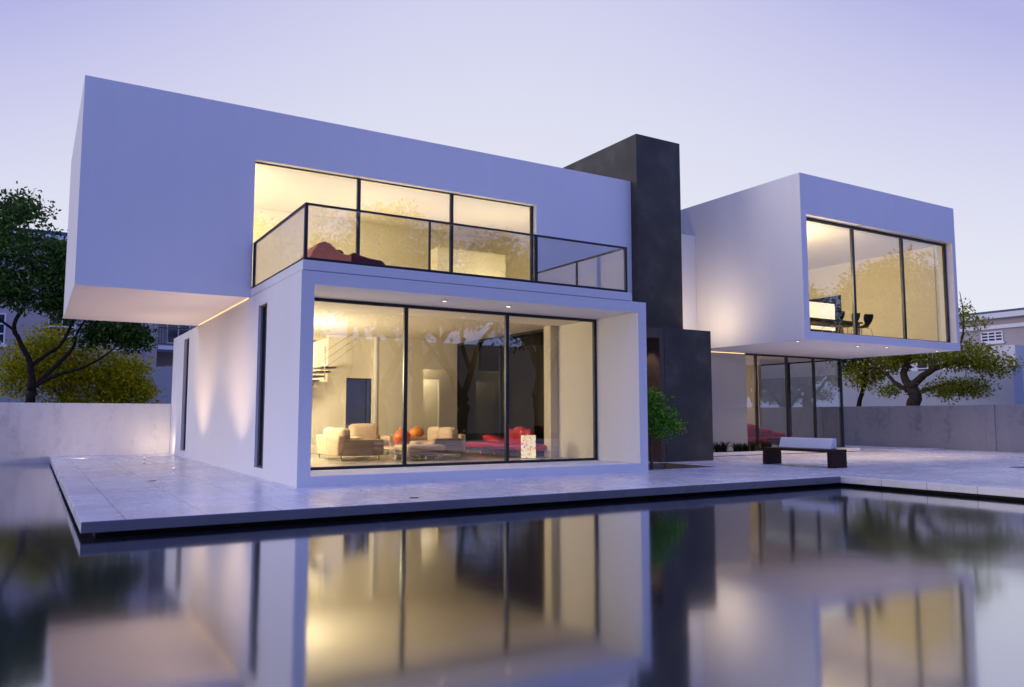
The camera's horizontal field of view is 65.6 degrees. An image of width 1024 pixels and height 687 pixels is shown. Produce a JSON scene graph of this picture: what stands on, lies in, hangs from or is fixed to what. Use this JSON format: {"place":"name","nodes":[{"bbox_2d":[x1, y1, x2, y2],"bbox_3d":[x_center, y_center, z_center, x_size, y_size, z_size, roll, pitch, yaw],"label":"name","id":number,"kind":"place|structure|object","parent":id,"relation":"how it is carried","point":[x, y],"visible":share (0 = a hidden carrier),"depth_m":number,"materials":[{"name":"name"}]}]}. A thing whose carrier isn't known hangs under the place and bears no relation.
{"place":"outdoors","nodes":[
{"label":"outdoors","id":0,"kind":"place"},
{"bbox_2d":[0,362,172,423],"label":"boundary wall","id":1,"kind":"structure","parent":0,"point":[165,374],"depth_m":36.80,"materials":[{"name":"grey concrete"}]},
{"bbox_2d":[0,227,369,405],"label":"apartment building","id":2,"kind":"structure","parent":0,"point":[170,333],"depth_m":43.59,"materials":[{"name":"stone"}]},
{"bbox_2d":[0,313,6,346],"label":"window","id":3,"kind":"structure","parent":2,"relation":"in","point":[2,315],"depth_m":40.56,"materials":[{"name":"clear glass"}]},
{"bbox_2d":[47,316,76,349],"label":"window","id":4,"kind":"structure","parent":2,"relation":"in","point":[50,319],"depth_m":41.99,"materials":[{"name":"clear glass"}]},
{"bbox_2d":[166,324,189,343],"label":"window","id":5,"kind":"structure","parent":2,"relation":"in","point":[173,335],"depth_m":46.84,"materials":[{"name":"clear glass"}]},
{"bbox_2d":[409,425,423,436],"bbox_3d":[-2.671,2.457,22.258,0.430,0.320,0.430,3,-6,-31],"label":"clay pot","id":6,"kind":"object","parent":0,"point":[416,431],"visible":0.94,"depth_m":22.11,"materials":[{"name":"ceramic"}]},
{"bbox_2d":[0,463,1023,686],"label":"water","id":7,"kind":"structure","parent":0,"point":[836,585],"depth_m":6.46,"materials":[{"name":"blue liquid"}]},
{"bbox_2d":[0,0,1023,313],"label":"sky","id":8,"kind":"structure","parent":0,"point":[921,100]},
{"bbox_2d":[809,301,834,331],"bbox_3d":[11.205,-0.640,29.178,1.950,1.750,0.080,3,-6,-31],"label":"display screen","id":9,"kind":"object","parent":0,"point":[822,310],"visible":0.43,"depth_m":29.32,"materials":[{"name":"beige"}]},
{"bbox_2d":[761,366,1023,407],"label":"boundary wall","id":10,"kind":"structure","parent":0,"point":[1011,392],"depth_m":46.19,"materials":[{"name":"grey concrete"}]},
{"bbox_2d":[761,308,1023,387],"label":"apartment building","id":11,"kind":"structure","parent":0,"point":[1005,330],"depth_m":50.44,"materials":[{"name":"paint"}]},
{"bbox_2d":[916,359,938,370],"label":"window","id":12,"kind":"structure","parent":11,"relation":"in","point":[920,368],"depth_m":51.49,"materials":[{"name":"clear glass"}]},
{"bbox_2d":[980,331,1004,344],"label":"window","id":13,"kind":"structure","parent":11,"relation":"in","point":[994,337],"depth_m":50.31,"materials":[{"name":"white glass"}]},
{"bbox_3d":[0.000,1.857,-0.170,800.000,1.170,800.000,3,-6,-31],"label":"ground","id":14,"kind":"structure","parent":0,"visible":0},
{"bbox_2d":[0,181,161,402],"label":"dark tree","id":15,"kind":"object","parent":14,"relation":"on","point":[18,211],"visible":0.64,"depth_m":28.22,"materials":[{"name":"green plant"}]},
{"bbox_2d":[0,313,166,403],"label":"yellow bush","id":16,"kind":"object","parent":14,"relation":"on","point":[115,382],"visible":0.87,"depth_m":30.52,"materials":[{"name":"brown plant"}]},
{"bbox_2d":[0,403,170,463],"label":"garden wall","id":17,"kind":"structure","parent":14,"relation":"on","point":[36,432],"depth_m":25.44,"materials":[{"name":"concrete"}]},
{"bbox_2d":[346,405,368,428],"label":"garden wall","id":18,"kind":"structure","parent":14,"relation":"on","point":[355,414],"depth_m":30.24,"materials":[{"name":"grey concrete"}]},
{"bbox_2d":[49,449,1023,533],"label":"deck","id":19,"kind":"structure","parent":14,"relation":"on","point":[108,493],"depth_m":14.62,"materials":[{"name":"stone"}]},
{"bbox_2d":[63,75,960,487],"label":"modern house","id":20,"kind":"structure","parent":19,"relation":"on","point":[569,313],"depth_m":21.66,"materials":[{"name":"white paint"}]},
{"bbox_2d":[183,339,188,450],"bbox_3d":[-10.035,1.582,24.691,0.080,3.470,0.920,3,-6,-31],"label":"slot window","id":21,"kind":"structure","parent":20,"relation":"in","point":[187,359],"depth_m":24.97,"materials":[{"name":"glass"}]},
{"bbox_2d":[257,304,266,467],"bbox_3d":[-5.137,0.867,16.552,0.080,3.410,0.730,3,-6,-31],"label":"slot window","id":22,"kind":"structure","parent":20,"relation":"in","point":[264,307],"depth_m":16.75,"materials":[{"name":"glass"}]},
{"bbox_2d":[301,241,384,264],"bbox_3d":[-3.441,-1.657,16.069,1.635,0.578,0.800,3,-6,-31],"label":"lounge chair","id":23,"kind":"object","parent":20,"relation":"on","point":[325,250],"visible":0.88,"depth_m":15.59,"materials":[{"name":"red fabric"}]},
{"bbox_2d":[315,427,383,460],"bbox_3d":[-4.079,2.491,19.877,1.158,0.790,1.808,3,-6,-31],"label":"sofa","id":24,"kind":"object","parent":20,"relation":"on","point":[334,441],"visible":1,"depth_m":19.19,"materials":[{"name":"beige fabric"}]},
{"bbox_2d":[345,378,370,427],"bbox_3d":[-4.589,2.130,23.644,0.810,2.193,0.035,3,-6,-31],"label":"rear door","id":25,"kind":"structure","parent":20,"relation":"in","point":[365,379],"depth_m":23.82,"materials":[{"name":"metal"}]},
{"bbox_2d":[348,423,393,454],"bbox_3d":[-3.947,2.652,22.071,1.110,0.870,0.970,3,-6,-31],"label":"armchair","id":26,"kind":"object","parent":20,"relation":"on","point":[361,431],"visible":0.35,"depth_m":22.10,"materials":[{"name":"beige fabric"}]},
{"bbox_2d":[255,162,532,279],"bbox_3d":[-2.682,-2.523,20.021,7.590,2.935,0.080,3,-6,-31],"label":"window","id":27,"kind":"structure","parent":20,"relation":"in","point":[358,196],"depth_m":20.61,"materials":[{"name":"metal"}]},
{"bbox_2d":[377,446,420,458],"bbox_3d":[-2.950,2.826,20.736,0.850,0.280,1.350,3,-6,-31],"label":"coffee table","id":28,"kind":"object","parent":20,"relation":"on","point":[389,447],"visible":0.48,"depth_m":20.28,"materials":[{"name":"beige fabric"}]},
{"bbox_2d":[393,427,410,444],"bbox_3d":[-2.856,2.433,20.682,0.470,0.490,0.470,3,-6,-31],"label":"clay pot","id":29,"kind":"object","parent":28,"relation":"on","point":[397,437],"visible":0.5,"depth_m":20.53,"materials":[{"name":"ceramic"}]},
{"bbox_2d":[394,444,444,460],"bbox_3d":[-2.269,2.659,19.492,1.030,0.385,0.950,3,-6,-31],"label":"ottoman","id":30,"kind":"object","parent":20,"relation":"on","point":[427,450],"visible":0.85,"depth_m":19.19,"materials":[{"name":"beige fabric"}]},
{"bbox_2d":[409,426,465,457],"bbox_3d":[-2.034,2.598,21.048,0.918,0.790,1.808,3,-6,-31],"label":"sofa","id":31,"kind":"object","parent":20,"relation":"on","point":[451,439],"visible":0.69,"depth_m":20.52,"materials":[{"name":"beige fabric"}]},
{"bbox_2d":[310,298,597,469],"bbox_3d":[-1.173,0.947,17.592,7.578,3.444,0.080,3,-6,-31],"label":"window","id":32,"kind":"structure","parent":20,"relation":"in","point":[405,307],"depth_m":17.98,"materials":[{"name":"metal"}]},
{"bbox_2d":[457,329,543,455],"bbox_3d":[-0.325,1.498,23.603,0.070,3.445,5.580,3,-6,-31],"label":"side window","id":33,"kind":"structure","parent":20,"relation":"in","point":[480,363],"depth_m":23.71,"materials":[{"name":"glass"}]},
{"bbox_2d":[466,426,546,455],"bbox_3d":[-0.171,2.702,22.196,0.860,0.793,3.470,3,-6,-31],"label":"daybed","id":34,"kind":"object","parent":20,"relation":"on","point":[494,442],"visible":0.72,"depth_m":22.00,"materials":[{"name":"red fabric"}]},
{"bbox_2d":[521,435,535,458],"bbox_3d":[0.416,2.620,20.138,0.370,0.580,0.370,0,-5,2],"label":"floor lamp","id":35,"kind":"object","parent":20,"relation":"on","point":[528,446],"visible":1,"depth_m":19.96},
{"bbox_2d":[747,424,805,443],"bbox_3d":[9.182,3.373,29.010,3.310,0.890,1.110,3,-6,-31],"label":"daybed","id":36,"kind":"object","parent":20,"relation":"on","point":[767,435],"visible":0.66,"depth_m":28.55,"materials":[{"name":"red fabric"}]},
{"bbox_2d":[745,353,844,449],"bbox_3d":[10.288,2.122,28.721,5.130,3.330,0.080,3,-6,-31],"label":"window frame","id":37,"kind":"structure","parent":20,"relation":"in","point":[754,355],"depth_m":28.58,"materials":[{"name":"metal"}]},
{"bbox_2d":[761,360,841,445],"bbox_3d":[11.175,2.432,32.115,0.070,3.330,4.800,3,-6,-31],"label":"window frame","id":38,"kind":"structure","parent":20,"relation":"in","point":[819,360],"depth_m":31.93,"materials":[{"name":"metal"}]},
{"bbox_2d":[809,295,841,332],"bbox_3d":[11.794,-0.752,31.609,0.070,1.960,3.200,3,-6,-31],"label":"wing side window","id":39,"kind":"structure","parent":20,"relation":"in","point":[836,300],"depth_m":30.68,"materials":[{"name":"glass"}]},
{"bbox_2d":[822,311,844,331],"bbox_3d":[10.328,-0.555,25.520,0.524,0.916,0.604,2,-6,-25],"label":"dining chair","id":40,"kind":"object","parent":20,"relation":"on","point":[839,316],"visible":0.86,"depth_m":25.37,"materials":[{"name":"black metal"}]},
{"bbox_2d":[810,317,862,334],"bbox_3d":[10.478,-0.378,26.526,2.800,0.745,0.850,3,-6,-31],"label":"dining table","id":41,"kind":"object","parent":20,"relation":"on","point":[817,321],"visible":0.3,"depth_m":26.20,"materials":[{"name":"brown wood"}]},
{"bbox_2d":[838,313,859,333],"bbox_3d":[10.989,-0.519,25.917,0.524,0.916,0.604,3,-6,-29],"label":"dining chair","id":42,"kind":"object","parent":20,"relation":"on","point":[851,324],"visible":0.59,"depth_m":25.80,"materials":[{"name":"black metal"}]},
{"bbox_2d":[851,314,872,335],"bbox_3d":[11.585,-0.486,26.276,0.525,0.916,0.604,2,-6,-22],"label":"dining chair","id":43,"kind":"object","parent":20,"relation":"on","point":[868,318],"visible":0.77,"depth_m":26.12,"materials":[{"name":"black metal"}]},
{"bbox_2d":[806,217,949,342],"bbox_3d":[11.499,-1.849,24.893,7.370,3.386,0.080,3,-6,-31],"label":"window","id":44,"kind":"structure","parent":20,"relation":"in","point":[851,228],"depth_m":25.41,"materials":[{"name":"metal"}]},
{"bbox_2d":[648,463,714,469],"bbox_3d":[3.543,3.310,19.964,2.640,0.446,2.040,3,-6,-31],"label":"pit lining","id":45,"kind":"object","parent":19,"relation":"in","point":[665,466],"visible":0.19,"depth_m":21.20,"materials":[{"name":"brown wood"}]},
{"bbox_2d":[647,381,688,469],"bbox_3d":[3.627,2.176,19.255,1.597,2.521,1.066,3,-6,-31],"label":"young tree","id":46,"kind":"object","parent":45,"relation":"in","point":[662,419],"visible":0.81,"depth_m":19.12,"materials":[{"name":"green plant"}]},
{"bbox_2d":[713,447,859,455],"bbox_3d":[8.722,3.650,26.844,7.900,0.121,1.225,3,-6,-31],"label":"planter bed","id":47,"kind":"object","parent":19,"relation":"on","point":[749,452],"visible":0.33,"depth_m":25.70,"materials":[{"name":"grey concrete"}]},
{"bbox_2d":[714,443,720,451],"bbox_3d":[6.515,3.323,25.243,0.655,0.313,0.733,4,-7,-39],"label":"grass tuft","id":48,"kind":"object","parent":47,"relation":"on","point":[717,449],"visible":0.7,"depth_m":25.14,"materials":[{"name":"green plant"}]},
{"bbox_2d":[714,443,726,451],"bbox_3d":[6.608,3.323,25.428,0.725,0.346,0.812,-2,-5,16],"label":"grass tuft","id":49,"kind":"object","parent":47,"relation":"on","point":[721,448],"visible":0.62,"depth_m":25.39,"materials":[{"name":"green plant"}]},
{"bbox_2d":[718,441,730,451],"bbox_3d":[6.856,3.340,25.802,0.797,0.380,0.892,-2,-6,25],"label":"grass tuft","id":50,"kind":"object","parent":47,"relation":"on","point":[725,448],"visible":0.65,"depth_m":25.73,"materials":[{"name":"green plant"}]},
{"bbox_2d":[730,442,740,451],"bbox_3d":[7.248,3.360,25.716,0.684,0.327,0.766,3,-6,-26],"label":"grass tuft","id":51,"kind":"object","parent":47,"relation":"on","point":[735,447],"visible":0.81,"depth_m":25.62,"materials":[{"name":"green plant"}]},
{"bbox_2d":[736,442,745,451],"bbox_3d":[7.423,3.372,25.862,0.771,0.329,0.688,-3,-6,33],"label":"grass tuft","id":52,"kind":"object","parent":47,"relation":"on","point":[740,449],"visible":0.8,"depth_m":25.75,"materials":[{"name":"green plant"}]},
{"bbox_2d":[743,443,754,450],"bbox_3d":[7.654,3.379,25.858,0.734,0.313,0.656,0,-5,3],"label":"grass tuft","id":53,"kind":"object","parent":47,"relation":"on","point":[746,448],"visible":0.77,"depth_m":25.84,"materials":[{"name":"green plant"}]},
{"bbox_2d":[748,441,762,450],"bbox_3d":[8.020,3.415,26.467,0.828,0.353,0.739,-5,-7,43],"label":"grass tuft","id":54,"kind":"object","parent":47,"relation":"on","point":[752,446],"visible":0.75,"depth_m":26.42,"materials":[{"name":"green plant"}]},
{"bbox_2d":[760,441,770,446],"bbox_3d":[8.426,3.412,26.373,0.801,0.342,0.716,4,-7,-37],"label":"grass tuft","id":55,"kind":"object","parent":47,"relation":"on","point":[763,445],"visible":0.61,"depth_m":26.33,"materials":[{"name":"green plant"}]},
{"bbox_2d":[762,437,846,467],"bbox_3d":[7.390,2.751,20.182,0.600,0.700,2.110,3,-6,-31],"label":"garden bench","id":56,"kind":"object","parent":19,"relation":"on","point":[836,458],"visible":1,"depth_m":20.02,"materials":[{"name":"white wood"}]},
{"bbox_2d":[845,445,942,450],"bbox_3d":[13.302,4.160,31.956,2.850,0.031,6.600,3,-6,-31],"label":"stone step","id":57,"kind":"object","parent":19,"relation":"on","point":[879,448],"visible":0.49,"depth_m":30.07,"materials":[{"name":"white stone"}]},
{"bbox_2d":[95,483,1023,533],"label":"pool side","id":58,"kind":"structure","parent":14,"relation":"in","point":[548,503],"depth_m":13.06,"materials":[{"name":"stone"}]},
{"bbox_2d":[825,356,883,405],"bbox_3d":[16.321,1.345,37.793,3.872,6.777,5.255,3,-6,-31],"label":"dark tree","id":59,"kind":"object","parent":14,"relation":"on","point":[860,396],"visible":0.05,"depth_m":37.31,"materials":[{"name":"green plant"}]},
{"bbox_2d":[762,404,1023,451],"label":"garden wall","id":60,"kind":"structure","parent":14,"relation":"on","point":[999,428],"depth_m":31.00,"materials":[{"name":"grey concrete"}]},
{"bbox_2d":[828,292,1023,405],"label":"olive tree","id":61,"kind":"object","parent":14,"relation":"on","point":[948,388],"visible":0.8,"depth_m":33.51,"materials":[{"name":"green plant"}]}
]}

